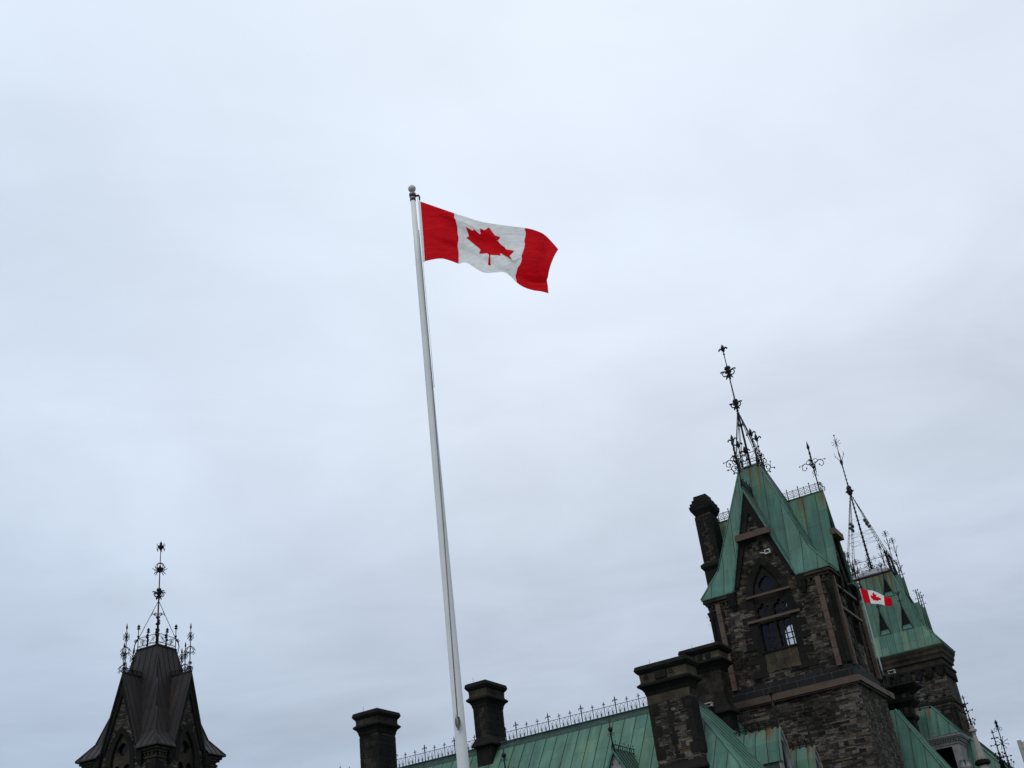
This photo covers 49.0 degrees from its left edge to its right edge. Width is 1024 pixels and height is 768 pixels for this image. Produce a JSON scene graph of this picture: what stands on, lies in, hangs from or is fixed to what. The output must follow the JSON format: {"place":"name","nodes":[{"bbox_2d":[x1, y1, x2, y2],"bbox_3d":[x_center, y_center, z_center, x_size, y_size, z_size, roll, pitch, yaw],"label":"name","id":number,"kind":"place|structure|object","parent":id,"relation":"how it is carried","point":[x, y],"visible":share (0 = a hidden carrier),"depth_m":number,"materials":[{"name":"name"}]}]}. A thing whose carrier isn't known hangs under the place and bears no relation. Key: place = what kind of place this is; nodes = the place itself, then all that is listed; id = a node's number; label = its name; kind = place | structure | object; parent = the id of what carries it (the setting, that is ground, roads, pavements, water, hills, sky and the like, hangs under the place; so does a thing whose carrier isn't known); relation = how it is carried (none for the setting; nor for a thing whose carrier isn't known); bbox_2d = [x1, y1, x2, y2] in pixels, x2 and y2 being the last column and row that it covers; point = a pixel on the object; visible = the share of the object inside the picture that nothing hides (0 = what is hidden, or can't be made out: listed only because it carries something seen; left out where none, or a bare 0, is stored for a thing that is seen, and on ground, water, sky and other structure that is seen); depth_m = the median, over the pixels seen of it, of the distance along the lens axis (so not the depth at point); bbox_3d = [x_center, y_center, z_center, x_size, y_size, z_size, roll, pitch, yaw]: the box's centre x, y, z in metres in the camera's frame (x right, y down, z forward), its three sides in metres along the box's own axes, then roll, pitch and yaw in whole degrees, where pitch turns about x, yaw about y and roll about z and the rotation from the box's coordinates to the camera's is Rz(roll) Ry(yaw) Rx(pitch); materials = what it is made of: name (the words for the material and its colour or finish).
{"place":"outdoors","nodes":[
{"label":"outdoors","id":0,"kind":"place"},
{"bbox_2d":[0,0,1023,767],"label":"sky","id":1,"kind":"structure","parent":0,"point":[211,349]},
{"bbox_2d":[831,435,972,736],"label":"lucarne tower","id":2,"kind":"structure","parent":0,"point":[911,645],"depth_m":97.11,"materials":[{"name":"metal"}]},
{"bbox_2d":[959,711,972,736],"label":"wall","id":3,"kind":"structure","parent":2,"relation":"in","point":[963,717],"depth_m":93.36,"materials":[{"name":"stone"}]},
{"bbox_2d":[1017,740,1023,761],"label":"office building","id":4,"kind":"structure","parent":0,"point":[1020,743],"depth_m":193.42,"materials":[{"name":"stone"}]},
{"label":"ground","id":5,"kind":"structure","parent":0,"visible":0},
{"bbox_2d":[75,542,225,767],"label":"lead roofed tower","id":6,"kind":"structure","parent":5,"relation":"on","point":[154,720],"depth_m":92.24,"materials":[{"name":"black metal"}]},
{"bbox_2d":[340,641,822,767],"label":"stone building","id":7,"kind":"structure","parent":5,"relation":"on","point":[676,722],"depth_m":68.58,"materials":[{"name":"green metal"}]},
{"bbox_2d":[705,702,712,707],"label":"security camera","id":8,"kind":"object","parent":7,"relation":"attached to","point":[709,704],"visible":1,"depth_m":69.76,"materials":[{"name":"white paint"}]},
{"bbox_2d":[689,345,904,767],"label":"gabled tower","id":9,"kind":"structure","parent":5,"relation":"on","point":[824,670],"depth_m":74.45,"materials":[{"name":"stone"}]},
{"bbox_2d":[760,548,770,554],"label":"floodlight","id":10,"kind":"object","parent":9,"relation":"attached to","point":[767,551],"visible":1,"depth_m":75.85,"materials":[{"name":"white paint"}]},
{"bbox_2d":[882,674,1013,767],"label":"stone building","id":11,"kind":"structure","parent":5,"relation":"on","point":[929,736],"depth_m":80.61,"materials":[{"name":"green metal"}]},
{"bbox_2d":[857,582,883,673],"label":"flagpole","id":12,"kind":"object","parent":11,"relation":"on","point":[871,631],"visible":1,"depth_m":83.84,"materials":[{"name":"white metal"}]},
{"bbox_2d":[860,588,891,605],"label":"flag","id":13,"kind":"object","parent":12,"relation":"attached to","point":[871,596],"visible":1,"depth_m":84.96,"materials":[{"name":"red fabric"}]},
{"bbox_2d":[887,669,895,679],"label":"security camera","id":14,"kind":"object","parent":11,"relation":"attached to","point":[891,672],"visible":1,"depth_m":81.74,"materials":[{"name":"white paint"}]},
{"label":"pavement","id":15,"kind":"structure","parent":0,"visible":0},
{"bbox_2d":[408,185,469,767],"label":"flagpole","id":16,"kind":"object","parent":15,"relation":"on","point":[462,757],"visible":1,"depth_m":23.48,"materials":[{"name":"metal"}]},
{"bbox_2d":[418,201,557,292],"bbox_3d":[-0.537,-3.341,27.149,3.293,2.989,0.429,-5,-29,-5],"label":"flag","id":17,"kind":"object","parent":16,"relation":"attached to","point":[522,257],"visible":1,"depth_m":27.11,"materials":[{"name":"red fabric"}]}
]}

